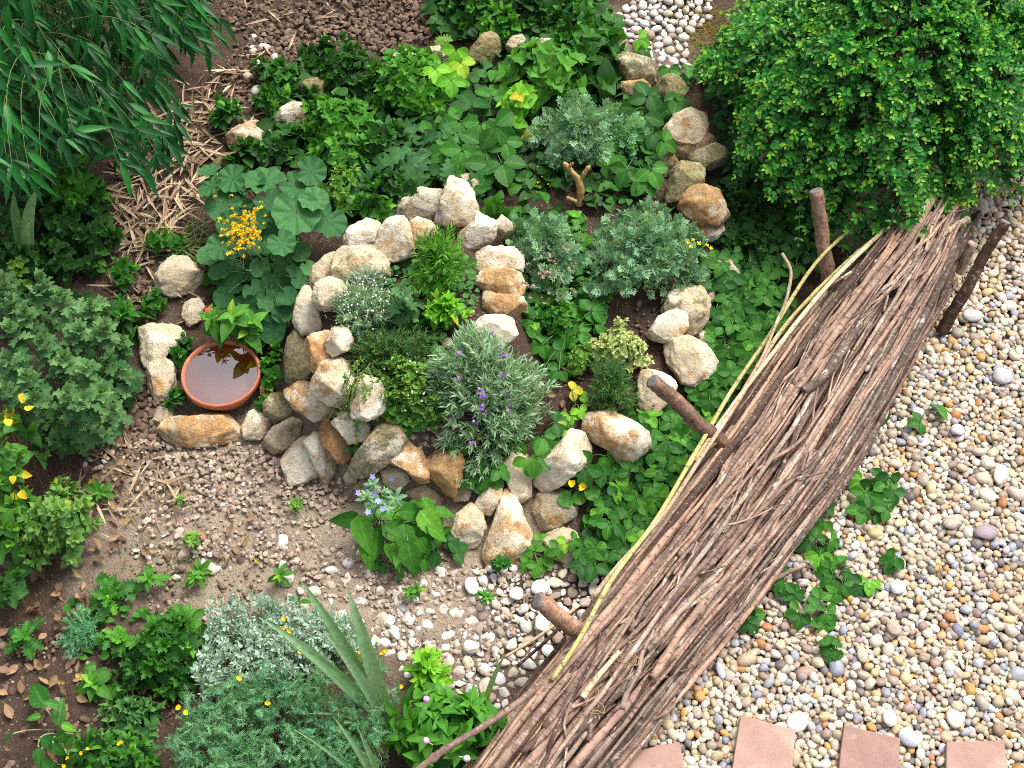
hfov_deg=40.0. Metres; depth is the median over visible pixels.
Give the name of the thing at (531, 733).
stick
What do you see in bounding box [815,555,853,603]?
strawberry plant
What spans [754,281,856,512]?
stick
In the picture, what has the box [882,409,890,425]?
strawberry plant
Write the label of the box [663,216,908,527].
stick
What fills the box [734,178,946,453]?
stick
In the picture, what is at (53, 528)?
stonecrop
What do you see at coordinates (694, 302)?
rock
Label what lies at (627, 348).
marjoram
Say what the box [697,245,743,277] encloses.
strawberry plant
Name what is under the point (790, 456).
stick
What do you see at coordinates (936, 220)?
stick
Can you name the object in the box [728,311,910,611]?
stick
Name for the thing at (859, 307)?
stick
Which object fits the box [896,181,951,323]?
stick
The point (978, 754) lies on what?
paving block
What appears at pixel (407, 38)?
nutshell mulch
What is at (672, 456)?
strawberry plant
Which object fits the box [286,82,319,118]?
weed
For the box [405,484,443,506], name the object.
rock
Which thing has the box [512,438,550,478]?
strawberry plant
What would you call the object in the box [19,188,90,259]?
weed
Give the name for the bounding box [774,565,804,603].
strawberry plant
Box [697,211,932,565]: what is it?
stick
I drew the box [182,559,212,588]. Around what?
weed
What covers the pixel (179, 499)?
weed
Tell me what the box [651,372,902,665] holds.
stick
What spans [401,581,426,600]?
weed
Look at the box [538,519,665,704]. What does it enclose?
stick
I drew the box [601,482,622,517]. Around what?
strawberry plant
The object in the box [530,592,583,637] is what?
stake
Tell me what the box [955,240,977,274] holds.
stick
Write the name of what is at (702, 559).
stick
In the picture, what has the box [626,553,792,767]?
stick
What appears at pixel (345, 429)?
rock
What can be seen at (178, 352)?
weed
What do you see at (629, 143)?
rue
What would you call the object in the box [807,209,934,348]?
stick
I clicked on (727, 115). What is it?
ground cover
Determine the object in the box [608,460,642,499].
strawberry plant
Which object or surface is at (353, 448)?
clover
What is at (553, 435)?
strawberry plant
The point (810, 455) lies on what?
stick
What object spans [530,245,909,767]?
stick
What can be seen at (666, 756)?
paving block
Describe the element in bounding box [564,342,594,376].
marjoram
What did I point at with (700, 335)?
rock
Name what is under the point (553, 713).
stick
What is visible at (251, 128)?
rock
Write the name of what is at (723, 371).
strawberry plant
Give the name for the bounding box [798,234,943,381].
stick
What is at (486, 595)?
weed
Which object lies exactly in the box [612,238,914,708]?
stick
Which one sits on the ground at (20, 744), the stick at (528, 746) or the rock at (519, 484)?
the rock at (519, 484)
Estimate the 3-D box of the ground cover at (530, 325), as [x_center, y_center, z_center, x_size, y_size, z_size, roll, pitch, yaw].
[0.153,-0.337,4.439,0.325,0.120,0.653,-8,58,-5]
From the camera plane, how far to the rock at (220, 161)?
4.84 m
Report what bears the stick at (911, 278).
on the stick at (853, 350)
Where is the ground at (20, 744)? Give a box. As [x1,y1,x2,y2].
[0,0,1023,767]
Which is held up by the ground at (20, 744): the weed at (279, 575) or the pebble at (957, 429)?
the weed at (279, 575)
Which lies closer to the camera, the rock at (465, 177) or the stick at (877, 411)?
the stick at (877, 411)
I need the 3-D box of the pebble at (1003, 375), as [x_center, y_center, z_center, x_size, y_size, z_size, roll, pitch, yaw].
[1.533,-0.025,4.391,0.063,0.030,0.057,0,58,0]
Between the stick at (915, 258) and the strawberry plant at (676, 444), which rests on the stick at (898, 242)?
the stick at (915, 258)
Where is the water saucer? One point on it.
(226, 377)
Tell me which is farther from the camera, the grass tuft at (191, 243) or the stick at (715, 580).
the grass tuft at (191, 243)
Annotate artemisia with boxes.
[183,587,358,706]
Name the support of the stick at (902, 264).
on the stick at (853, 350)
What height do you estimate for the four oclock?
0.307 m
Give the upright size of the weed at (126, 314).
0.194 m
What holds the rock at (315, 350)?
on the rock at (326, 383)
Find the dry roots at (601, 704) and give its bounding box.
[574,683,604,724]
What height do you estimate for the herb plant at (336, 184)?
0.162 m
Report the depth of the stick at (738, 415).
4.21 m
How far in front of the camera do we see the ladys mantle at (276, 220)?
4.48 m
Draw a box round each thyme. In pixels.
[324,272,402,349]
[325,356,374,444]
[337,322,446,377]
[586,351,642,414]
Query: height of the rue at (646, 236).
0.257 m
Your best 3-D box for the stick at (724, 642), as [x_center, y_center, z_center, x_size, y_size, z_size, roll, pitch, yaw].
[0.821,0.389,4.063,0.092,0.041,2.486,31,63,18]
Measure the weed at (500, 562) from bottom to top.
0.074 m
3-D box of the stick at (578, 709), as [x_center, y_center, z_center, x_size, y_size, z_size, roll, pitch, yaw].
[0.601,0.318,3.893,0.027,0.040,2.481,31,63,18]
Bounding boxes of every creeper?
[372,556,406,581]
[445,0,499,34]
[474,0,521,49]
[499,0,572,34]
[519,533,553,578]
[544,531,581,559]
[546,0,597,45]
[578,528,611,550]
[595,17,627,53]
[721,187,786,231]
[729,226,781,263]
[830,186,903,251]
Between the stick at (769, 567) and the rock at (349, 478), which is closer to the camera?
the stick at (769, 567)
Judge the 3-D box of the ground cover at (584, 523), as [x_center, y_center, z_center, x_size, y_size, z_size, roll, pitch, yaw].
[0.559,0.065,4.317,0.352,0.102,1.330,20,60,12]
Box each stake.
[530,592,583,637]
[646,374,729,450]
[809,187,836,293]
[936,219,1009,334]
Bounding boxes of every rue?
[505,206,592,303]
[521,89,627,205]
[579,193,713,302]
[602,111,649,161]
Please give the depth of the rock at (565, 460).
4.09 m
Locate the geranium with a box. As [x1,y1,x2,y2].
[378,282,426,329]
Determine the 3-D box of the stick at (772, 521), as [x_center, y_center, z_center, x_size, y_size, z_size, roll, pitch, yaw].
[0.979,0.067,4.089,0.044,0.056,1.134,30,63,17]
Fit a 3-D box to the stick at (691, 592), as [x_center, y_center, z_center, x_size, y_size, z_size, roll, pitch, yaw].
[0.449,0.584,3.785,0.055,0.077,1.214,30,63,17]
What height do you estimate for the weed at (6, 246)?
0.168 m
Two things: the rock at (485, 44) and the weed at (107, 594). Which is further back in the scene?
the rock at (485, 44)
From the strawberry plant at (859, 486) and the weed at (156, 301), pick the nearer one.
the strawberry plant at (859, 486)
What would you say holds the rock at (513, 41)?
on the ground at (20, 744)
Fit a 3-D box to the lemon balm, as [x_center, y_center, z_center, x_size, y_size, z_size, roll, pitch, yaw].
[-1.432,-0.658,4.613,0.195,0.345,0.205,-35,64,-20]
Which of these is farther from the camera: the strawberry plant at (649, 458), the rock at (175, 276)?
the rock at (175, 276)
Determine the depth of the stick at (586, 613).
4.13 m
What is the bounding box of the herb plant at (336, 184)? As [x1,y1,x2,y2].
[317,160,366,215]
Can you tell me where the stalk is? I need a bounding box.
[741,253,792,389]
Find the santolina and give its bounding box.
[344,262,390,293]
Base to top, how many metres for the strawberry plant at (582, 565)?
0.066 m
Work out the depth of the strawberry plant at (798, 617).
3.95 m
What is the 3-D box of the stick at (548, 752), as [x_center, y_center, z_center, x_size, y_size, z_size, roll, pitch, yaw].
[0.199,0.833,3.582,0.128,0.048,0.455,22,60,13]
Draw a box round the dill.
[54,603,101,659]
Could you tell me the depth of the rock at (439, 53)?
5.08 m
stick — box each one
[415,660,560,767]
[462,333,796,767]
[468,338,792,767]
[470,204,899,767]
[471,208,895,766]
[471,431,737,767]
[474,364,782,767]
[475,206,894,767]
[476,297,820,748]
[480,167,939,766]
[480,206,906,767]
[481,548,680,765]
[482,190,938,767]
[491,482,722,767]
[504,271,894,767]
[507,244,899,767]
[508,226,906,745]
[509,501,714,767]
[514,180,943,766]
[514,363,817,767]
[516,211,905,733]
[519,193,972,767]
[520,432,769,754]
[522,487,686,725]
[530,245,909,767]
[530,580,695,750]
[534,212,931,767]
[537,203,956,767]
[538,195,934,721]
[538,278,859,745]
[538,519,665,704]
[538,632,632,767]
[541,236,870,677]
[541,395,799,728]
[543,221,973,767]
[545,170,945,767]
[550,616,738,758]
[551,191,947,767]
[551,211,943,748]
[553,208,898,665]
[555,230,937,767]
[558,403,820,762]
[564,283,857,644]
[565,290,892,765]
[565,370,892,767]
[565,699,617,766]
[566,409,866,767]
[569,566,696,677]
[578,430,779,752]
[579,219,957,767]
[580,650,620,699]
[581,362,773,621]
[582,235,936,767]
[583,240,949,767]
[586,596,641,740]
[589,202,969,767]
[591,272,940,767]
[592,651,703,736]
[593,384,860,767]
[595,333,904,767]
[596,369,791,670]
[596,376,884,767]
[597,225,964,767]
[600,232,949,745]
[604,388,852,737]
[608,311,882,677]
[609,490,785,655]
[611,298,938,767]
[611,332,920,762]
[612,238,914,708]
[613,284,950,767]
[614,182,972,707]
[618,218,970,767]
[619,207,932,650]
[619,383,896,756]
[619,493,829,767]
[621,541,697,709]
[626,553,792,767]
[627,451,849,764]
[628,441,756,632]
[629,443,836,626]
[631,560,676,622]
[641,616,724,718]
[644,256,904,655]
[647,208,958,651]
[649,326,875,679]
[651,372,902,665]
[652,505,694,562]
[654,240,919,659]
[655,466,826,631]
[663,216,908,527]
[666,351,818,547]
[669,210,981,675]
[672,332,802,575]
[675,306,839,533]
[676,353,859,556]
[679,407,817,624]
[681,265,858,576]
[683,429,867,668]
[689,443,839,608]
[690,265,909,491]
[692,213,964,657]
[693,221,961,623]
[694,194,949,606]
[695,557,779,644]
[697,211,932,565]
[700,278,957,576]
[700,409,789,562]
[703,396,889,658]
[706,462,772,555]
[708,292,832,538]
[716,205,900,481]
[716,434,798,577]
[718,337,837,474]
[719,213,975,603]
[722,371,790,533]
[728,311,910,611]
[729,177,949,508]
[732,274,905,452]
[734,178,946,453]
[737,350,849,573]
[742,260,903,422]
[749,272,927,550]
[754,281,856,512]
[754,410,889,595]
[755,225,942,500]
[767,184,950,513]
[774,520,802,556]
[778,292,903,521]
[781,404,869,516]
[791,218,891,384]
[797,229,905,403]
[797,261,911,382]
[797,291,891,445]
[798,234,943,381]
[800,320,863,394]
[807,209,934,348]
[808,222,883,346]
[819,205,901,313]
[826,215,946,427]
[851,422,875,462]
[853,153,935,303]
[858,154,935,283]
[864,190,980,372]
[867,161,945,362]
[867,246,885,273]
[878,175,973,296]
[878,236,945,338]
[878,253,953,297]
[881,153,996,293]
[883,217,912,311]
[888,274,954,402]
[889,200,948,275]
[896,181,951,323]
[897,215,969,282]
[917,185,951,284]
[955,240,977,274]
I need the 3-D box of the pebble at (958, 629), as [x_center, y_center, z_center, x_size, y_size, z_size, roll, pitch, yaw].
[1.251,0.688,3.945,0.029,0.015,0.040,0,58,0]
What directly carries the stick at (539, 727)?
on the stick at (793, 449)
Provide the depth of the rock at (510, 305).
4.17 m
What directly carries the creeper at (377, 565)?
on the ground at (20, 744)
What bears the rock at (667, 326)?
on the ground at (20, 744)
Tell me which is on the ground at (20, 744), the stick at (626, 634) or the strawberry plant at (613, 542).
the strawberry plant at (613, 542)
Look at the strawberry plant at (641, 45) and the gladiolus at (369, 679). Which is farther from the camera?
the strawberry plant at (641, 45)
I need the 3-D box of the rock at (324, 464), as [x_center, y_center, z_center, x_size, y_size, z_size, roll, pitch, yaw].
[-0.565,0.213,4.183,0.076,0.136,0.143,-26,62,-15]
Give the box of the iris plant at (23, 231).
[11,187,39,250]
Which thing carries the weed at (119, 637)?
on the ground at (20, 744)
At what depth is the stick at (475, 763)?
3.85 m
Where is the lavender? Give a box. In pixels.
[420,319,561,487]
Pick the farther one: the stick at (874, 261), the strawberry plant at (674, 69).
the strawberry plant at (674, 69)
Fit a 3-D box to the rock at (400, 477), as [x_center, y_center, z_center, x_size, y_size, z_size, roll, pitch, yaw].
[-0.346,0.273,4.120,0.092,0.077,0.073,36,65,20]
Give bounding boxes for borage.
[328,474,446,572]
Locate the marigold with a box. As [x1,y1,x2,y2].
[49,723,162,767]
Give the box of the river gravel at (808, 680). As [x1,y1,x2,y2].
[644,124,1023,767]
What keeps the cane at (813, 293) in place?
on the stick at (475, 763)
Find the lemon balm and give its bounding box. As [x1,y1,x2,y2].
[42,150,111,215]
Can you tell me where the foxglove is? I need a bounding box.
[389,499,455,575]
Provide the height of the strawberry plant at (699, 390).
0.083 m
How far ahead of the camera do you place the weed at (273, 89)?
4.96 m
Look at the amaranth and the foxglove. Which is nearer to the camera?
the foxglove
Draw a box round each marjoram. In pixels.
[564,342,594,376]
[585,331,654,372]
[607,316,631,336]
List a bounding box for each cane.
[550,223,857,680]
[590,271,851,599]
[769,237,872,345]
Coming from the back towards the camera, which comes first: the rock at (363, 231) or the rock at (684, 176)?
the rock at (684, 176)
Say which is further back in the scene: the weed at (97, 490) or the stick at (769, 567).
the weed at (97, 490)
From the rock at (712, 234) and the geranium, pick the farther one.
the rock at (712, 234)
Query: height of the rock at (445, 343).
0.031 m
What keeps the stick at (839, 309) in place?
on the stick at (738, 415)
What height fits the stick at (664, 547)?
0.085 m
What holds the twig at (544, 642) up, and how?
on the stick at (586, 613)
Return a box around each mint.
[233,337,266,354]
[254,393,267,412]
[259,341,284,392]
[298,93,375,146]
[299,132,372,173]
[347,178,396,223]
[363,44,449,120]
[534,297,580,338]
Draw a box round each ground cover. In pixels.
[0,166,114,276]
[63,597,208,702]
[204,235,305,344]
[221,37,658,207]
[329,171,531,261]
[333,251,479,412]
[420,0,625,49]
[504,203,613,368]
[576,252,796,570]
[583,130,662,212]
[690,57,766,187]
[708,176,832,273]
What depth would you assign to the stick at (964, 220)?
4.45 m
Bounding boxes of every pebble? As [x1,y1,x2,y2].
[463,640,478,653]
[464,577,478,594]
[509,587,522,599]
[531,580,549,593]
[535,613,549,631]
[716,662,724,678]
[786,711,807,732]
[857,647,867,661]
[883,709,896,726]
[886,621,901,635]
[890,580,905,593]
[898,727,920,746]
[943,517,962,529]
[946,708,962,727]
[950,424,964,435]
[953,623,963,635]
[963,309,982,321]
[971,196,987,214]
[973,524,997,539]
[993,367,1012,383]
[993,464,1008,484]
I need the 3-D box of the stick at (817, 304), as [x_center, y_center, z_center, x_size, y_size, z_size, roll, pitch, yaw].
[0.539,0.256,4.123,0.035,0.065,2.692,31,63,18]
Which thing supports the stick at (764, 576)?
on the stick
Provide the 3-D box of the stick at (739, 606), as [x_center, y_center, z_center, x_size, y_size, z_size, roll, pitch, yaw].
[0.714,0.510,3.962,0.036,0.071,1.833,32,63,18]
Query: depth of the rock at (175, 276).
4.54 m
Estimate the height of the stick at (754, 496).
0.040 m
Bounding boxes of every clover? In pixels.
[344,442,362,454]
[384,402,429,437]
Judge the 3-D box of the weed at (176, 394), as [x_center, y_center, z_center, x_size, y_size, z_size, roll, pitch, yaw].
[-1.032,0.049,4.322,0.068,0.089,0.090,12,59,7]
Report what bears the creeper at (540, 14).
on the ground at (20, 744)
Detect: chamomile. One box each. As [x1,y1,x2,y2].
[162,616,396,767]
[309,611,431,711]
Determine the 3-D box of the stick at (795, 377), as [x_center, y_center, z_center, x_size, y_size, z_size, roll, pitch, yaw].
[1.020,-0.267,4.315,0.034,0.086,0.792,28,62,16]
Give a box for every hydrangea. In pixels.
[480,193,510,219]
[494,31,589,118]
[495,80,543,138]
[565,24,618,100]
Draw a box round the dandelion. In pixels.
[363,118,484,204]
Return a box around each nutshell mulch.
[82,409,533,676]
[98,0,444,470]
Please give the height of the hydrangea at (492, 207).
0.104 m
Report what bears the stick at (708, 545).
on the stick at (719, 501)
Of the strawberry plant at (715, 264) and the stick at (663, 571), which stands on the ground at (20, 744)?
the strawberry plant at (715, 264)
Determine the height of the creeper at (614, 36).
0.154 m
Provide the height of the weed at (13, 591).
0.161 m
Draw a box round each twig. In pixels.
[505,604,579,657]
[516,608,577,666]
[774,562,805,582]
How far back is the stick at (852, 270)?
4.40 m
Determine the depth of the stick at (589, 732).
3.57 m
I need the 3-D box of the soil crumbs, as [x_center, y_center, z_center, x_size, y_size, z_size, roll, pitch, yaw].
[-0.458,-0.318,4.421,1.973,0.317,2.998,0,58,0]
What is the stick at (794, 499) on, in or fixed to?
on the stick
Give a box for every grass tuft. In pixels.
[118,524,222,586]
[122,206,216,270]
[662,1,730,60]
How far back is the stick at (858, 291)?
4.17 m
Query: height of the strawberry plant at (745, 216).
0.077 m
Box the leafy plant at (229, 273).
[196,236,314,343]
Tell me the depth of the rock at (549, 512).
4.11 m
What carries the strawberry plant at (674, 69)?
on the ground at (20, 744)
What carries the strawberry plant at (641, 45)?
on the ground at (20, 744)
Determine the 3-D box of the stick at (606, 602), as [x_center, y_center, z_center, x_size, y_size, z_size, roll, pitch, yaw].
[0.686,0.108,4.136,0.053,0.087,2.126,32,63,18]
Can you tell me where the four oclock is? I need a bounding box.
[382,679,507,767]
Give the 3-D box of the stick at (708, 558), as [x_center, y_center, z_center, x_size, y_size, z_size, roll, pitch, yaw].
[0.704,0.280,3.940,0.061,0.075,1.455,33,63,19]
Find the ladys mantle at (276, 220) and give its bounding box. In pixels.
[198,156,347,271]
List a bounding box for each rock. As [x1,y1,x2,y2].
[137,322,185,368]
[145,357,176,401]
[152,406,173,423]
[153,255,203,298]
[155,412,242,448]
[181,297,204,327]
[212,150,235,169]
[225,120,271,150]
[240,408,272,440]
[259,384,273,395]
[261,417,302,454]
[262,391,293,424]
[274,100,309,123]
[280,435,317,486]
[283,329,311,386]
[283,380,337,422]
[292,285,321,335]
[299,76,324,95]
[301,431,337,485]
[304,330,330,372]
[309,251,334,289]
[309,356,354,407]
[311,276,347,311]
[319,417,352,464]
[324,327,353,357]
[330,244,391,284]
[330,411,371,444]
[343,217,380,245]
[343,466,357,485]
[348,420,408,478]
[349,373,391,421]
[354,471,383,497]
[374,215,415,262]
[379,464,409,490]
[388,49,415,56]
[390,441,430,483]
[393,186,442,221]
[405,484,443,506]
[409,216,435,250]
[426,449,464,498]
[430,45,444,57]
[433,175,478,228]
[441,337,451,349]
[450,502,486,549]
[452,485,472,502]
[457,211,498,251]
[461,173,479,188]
[465,314,518,346]
[469,31,500,66]
[473,245,524,272]
[474,267,526,295]
[474,485,502,516]
[481,290,527,317]
[481,487,533,564]
[496,214,513,238]
[504,450,531,502]
[505,34,526,53]
[530,487,578,531]
[532,428,592,492]
[535,38,550,42]
[543,526,578,565]
[580,408,651,463]
[614,52,656,86]
[620,78,650,96]
[636,368,677,411]
[646,308,689,343]
[655,73,688,103]
[658,151,678,177]
[660,283,710,335]
[662,107,708,144]
[663,334,718,386]
[664,160,705,202]
[667,132,718,160]
[677,183,730,227]
[687,142,728,170]
[687,222,724,242]
[696,330,713,342]
[708,290,715,300]
[716,258,739,273]
[735,132,773,174]
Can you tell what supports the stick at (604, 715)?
on the stick at (579, 749)
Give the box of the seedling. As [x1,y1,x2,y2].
[434,27,452,47]
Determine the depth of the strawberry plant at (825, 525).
4.12 m
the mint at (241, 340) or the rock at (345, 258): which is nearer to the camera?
the rock at (345, 258)
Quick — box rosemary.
[401,221,479,299]
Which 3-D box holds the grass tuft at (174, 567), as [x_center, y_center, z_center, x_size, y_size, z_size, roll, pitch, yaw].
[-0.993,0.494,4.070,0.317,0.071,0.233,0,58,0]
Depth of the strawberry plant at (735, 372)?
4.33 m
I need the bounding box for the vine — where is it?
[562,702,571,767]
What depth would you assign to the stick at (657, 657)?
3.71 m
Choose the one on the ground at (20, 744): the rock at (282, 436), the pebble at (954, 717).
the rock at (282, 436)
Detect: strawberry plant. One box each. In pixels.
[419,526,467,571]
[421,43,475,98]
[428,84,526,187]
[444,431,509,493]
[501,411,573,458]
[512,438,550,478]
[529,299,605,381]
[563,450,615,489]
[569,543,617,582]
[570,534,608,566]
[582,537,631,561]
[588,500,620,539]
[596,129,676,195]
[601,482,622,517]
[606,477,657,512]
[606,524,645,549]
[607,509,636,544]
[608,81,693,150]
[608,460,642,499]
[615,501,654,525]
[617,407,662,433]
[631,427,664,465]
[632,493,657,530]
[633,29,650,57]
[634,433,684,481]
[634,472,668,515]
[642,460,674,491]
[645,416,677,446]
[654,456,683,482]
[656,432,691,469]
[657,63,695,85]
[659,404,685,430]
[665,471,679,490]
[671,406,717,441]
[680,434,696,468]
[684,372,730,410]
[686,253,712,290]
[693,383,734,416]
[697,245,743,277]
[700,249,740,289]
[702,319,745,340]
[704,326,753,362]
[708,344,730,386]
[709,270,748,299]
[711,290,735,327]
[711,354,747,388]
[713,291,765,328]
[714,219,743,244]
[717,357,753,385]
[727,222,758,268]
[727,319,763,364]
[738,273,763,295]
[740,606,765,634]
[741,201,765,232]
[741,261,773,306]
[742,253,775,273]
[745,305,781,336]
[753,268,788,308]
[754,206,802,235]
[756,296,788,333]
[764,203,794,233]
[767,228,789,252]
[773,234,817,279]
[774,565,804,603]
[784,236,819,272]
[784,600,810,630]
[791,228,812,252]
[796,525,839,570]
[803,586,836,634]
[810,502,835,530]
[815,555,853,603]
[817,635,843,664]
[845,496,881,524]
[849,471,874,501]
[850,573,881,598]
[870,467,905,506]
[871,493,893,521]
[879,548,904,574]
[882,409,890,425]
[907,403,948,434]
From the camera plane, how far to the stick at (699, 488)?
4.09 m
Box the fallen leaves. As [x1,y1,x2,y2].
[0,71,590,767]
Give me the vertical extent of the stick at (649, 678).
0.112 m
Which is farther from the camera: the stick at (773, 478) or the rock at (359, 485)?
the rock at (359, 485)
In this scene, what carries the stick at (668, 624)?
on the stick at (902, 264)
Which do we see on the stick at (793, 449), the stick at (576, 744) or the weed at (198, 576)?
the stick at (576, 744)
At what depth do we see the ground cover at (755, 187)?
4.73 m
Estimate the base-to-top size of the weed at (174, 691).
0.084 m
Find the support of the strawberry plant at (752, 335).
on the ground at (20, 744)
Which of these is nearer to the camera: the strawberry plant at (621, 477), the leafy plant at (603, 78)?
the strawberry plant at (621, 477)
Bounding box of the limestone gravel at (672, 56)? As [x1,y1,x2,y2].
[82,0,712,708]
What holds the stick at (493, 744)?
on the stick
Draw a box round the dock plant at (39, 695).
[2,683,83,767]
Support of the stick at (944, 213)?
on the stick at (853, 350)
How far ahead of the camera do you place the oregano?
3.99 m
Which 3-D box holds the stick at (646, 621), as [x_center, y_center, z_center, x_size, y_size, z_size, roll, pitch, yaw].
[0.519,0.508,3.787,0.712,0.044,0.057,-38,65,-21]
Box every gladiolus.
[259,579,390,728]
[295,720,378,767]
[479,654,505,698]
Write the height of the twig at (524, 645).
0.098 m
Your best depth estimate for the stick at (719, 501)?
3.84 m
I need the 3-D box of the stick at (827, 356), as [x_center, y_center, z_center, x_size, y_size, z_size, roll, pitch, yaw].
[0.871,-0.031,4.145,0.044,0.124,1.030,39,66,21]
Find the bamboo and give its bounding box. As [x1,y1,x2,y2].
[0,0,237,204]
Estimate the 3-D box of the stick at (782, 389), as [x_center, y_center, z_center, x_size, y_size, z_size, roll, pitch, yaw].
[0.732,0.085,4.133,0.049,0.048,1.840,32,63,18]
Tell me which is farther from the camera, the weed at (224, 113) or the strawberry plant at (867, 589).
the weed at (224, 113)
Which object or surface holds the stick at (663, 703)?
on the stick at (865, 439)
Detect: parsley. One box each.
[109,642,164,693]
[131,606,206,697]
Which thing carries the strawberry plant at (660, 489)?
on the ground at (20, 744)
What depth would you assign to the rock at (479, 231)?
4.43 m
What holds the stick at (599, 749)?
on the stick
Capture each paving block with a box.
[627,742,683,767]
[731,715,794,767]
[837,725,899,767]
[944,740,1006,767]
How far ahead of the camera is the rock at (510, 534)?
4.06 m
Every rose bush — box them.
[0,389,51,509]
[0,484,41,576]
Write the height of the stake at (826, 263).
0.397 m
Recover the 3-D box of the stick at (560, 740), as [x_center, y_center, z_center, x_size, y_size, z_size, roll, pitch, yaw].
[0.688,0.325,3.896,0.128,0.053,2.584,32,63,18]
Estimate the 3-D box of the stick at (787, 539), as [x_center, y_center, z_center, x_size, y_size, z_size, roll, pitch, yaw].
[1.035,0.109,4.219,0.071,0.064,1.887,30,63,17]
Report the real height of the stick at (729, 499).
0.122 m
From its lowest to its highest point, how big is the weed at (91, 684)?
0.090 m
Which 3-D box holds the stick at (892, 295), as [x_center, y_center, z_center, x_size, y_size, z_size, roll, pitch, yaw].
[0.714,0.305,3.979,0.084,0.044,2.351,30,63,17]
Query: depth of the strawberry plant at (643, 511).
4.08 m
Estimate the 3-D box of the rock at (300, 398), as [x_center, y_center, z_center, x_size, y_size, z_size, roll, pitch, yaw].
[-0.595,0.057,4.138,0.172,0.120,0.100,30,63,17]
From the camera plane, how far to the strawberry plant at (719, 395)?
4.28 m
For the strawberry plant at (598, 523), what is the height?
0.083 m
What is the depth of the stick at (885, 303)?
4.26 m
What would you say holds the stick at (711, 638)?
on the stick
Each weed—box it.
[0,225,47,282]
[0,567,29,608]
[4,618,43,659]
[6,255,35,291]
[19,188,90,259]
[35,233,100,287]
[64,215,125,259]
[75,666,116,702]
[78,175,114,221]
[83,478,115,502]
[89,572,137,621]
[96,625,137,656]
[106,292,154,347]
[108,256,140,292]
[133,564,171,593]
[140,286,168,315]
[144,229,186,256]
[159,679,196,703]
[162,385,189,411]
[167,331,193,370]
[168,602,209,656]
[173,491,185,507]
[181,529,201,549]
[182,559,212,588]
[207,93,245,130]
[226,135,293,166]
[248,54,297,117]
[263,124,312,165]
[267,562,294,587]
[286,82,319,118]
[288,496,303,511]
[290,596,311,605]
[296,30,359,77]
[318,47,375,96]
[353,118,419,168]
[360,166,419,204]
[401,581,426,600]
[473,589,497,605]
[490,554,512,572]
[559,381,587,436]
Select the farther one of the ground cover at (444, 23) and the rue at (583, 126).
the ground cover at (444, 23)
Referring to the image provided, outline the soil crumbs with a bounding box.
[0,0,668,767]
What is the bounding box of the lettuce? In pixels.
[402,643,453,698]
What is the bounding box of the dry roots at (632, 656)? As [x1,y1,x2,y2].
[607,642,644,667]
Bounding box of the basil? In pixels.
[421,288,473,331]
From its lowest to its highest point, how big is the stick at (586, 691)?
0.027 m
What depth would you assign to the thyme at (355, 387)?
3.98 m
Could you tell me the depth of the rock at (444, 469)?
4.06 m
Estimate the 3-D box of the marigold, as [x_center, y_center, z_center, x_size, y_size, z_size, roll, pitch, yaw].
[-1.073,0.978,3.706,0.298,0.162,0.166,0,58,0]
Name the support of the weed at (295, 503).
on the ground at (20, 744)
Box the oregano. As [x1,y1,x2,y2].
[375,353,450,438]
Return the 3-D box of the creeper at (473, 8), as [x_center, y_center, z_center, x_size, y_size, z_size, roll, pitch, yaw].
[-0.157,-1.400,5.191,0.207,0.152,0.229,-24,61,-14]
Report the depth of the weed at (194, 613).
3.88 m
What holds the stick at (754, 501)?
on the stick
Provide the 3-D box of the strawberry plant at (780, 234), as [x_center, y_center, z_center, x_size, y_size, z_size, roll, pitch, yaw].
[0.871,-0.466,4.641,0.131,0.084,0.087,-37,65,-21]
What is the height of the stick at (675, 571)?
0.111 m
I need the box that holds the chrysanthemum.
[0,267,144,459]
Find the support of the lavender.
on the ground at (20, 744)
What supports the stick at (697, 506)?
on the stick at (741, 420)
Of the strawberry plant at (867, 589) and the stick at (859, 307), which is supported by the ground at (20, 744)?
the strawberry plant at (867, 589)
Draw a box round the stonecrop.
[15,473,102,571]
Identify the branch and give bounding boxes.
[563,162,589,206]
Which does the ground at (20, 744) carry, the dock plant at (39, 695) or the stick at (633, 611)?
the dock plant at (39, 695)
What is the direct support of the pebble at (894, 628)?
on the river gravel at (808, 680)
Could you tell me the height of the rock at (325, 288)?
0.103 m
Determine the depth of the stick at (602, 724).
3.61 m
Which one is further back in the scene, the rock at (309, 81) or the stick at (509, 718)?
the rock at (309, 81)
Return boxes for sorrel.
[96,684,165,740]
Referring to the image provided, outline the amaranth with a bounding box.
[199,299,267,354]
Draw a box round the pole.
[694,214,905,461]
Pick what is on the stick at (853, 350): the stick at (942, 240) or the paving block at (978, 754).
the stick at (942, 240)
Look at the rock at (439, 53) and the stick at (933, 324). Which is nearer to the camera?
the stick at (933, 324)
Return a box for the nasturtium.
[558,480,608,506]
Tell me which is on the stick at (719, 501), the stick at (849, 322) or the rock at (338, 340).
the stick at (849, 322)
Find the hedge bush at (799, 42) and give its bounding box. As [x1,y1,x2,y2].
[679,0,1023,269]
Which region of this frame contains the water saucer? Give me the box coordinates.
[181,340,260,411]
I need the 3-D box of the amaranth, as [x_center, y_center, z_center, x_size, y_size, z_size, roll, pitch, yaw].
[-0.868,-0.162,4.360,0.228,0.236,0.168,13,59,8]
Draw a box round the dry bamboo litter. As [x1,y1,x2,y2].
[61,0,1023,733]
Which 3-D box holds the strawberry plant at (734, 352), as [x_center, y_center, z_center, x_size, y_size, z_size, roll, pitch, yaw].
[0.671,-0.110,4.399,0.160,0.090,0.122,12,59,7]
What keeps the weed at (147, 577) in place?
on the ground at (20, 744)
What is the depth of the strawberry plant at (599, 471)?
4.11 m

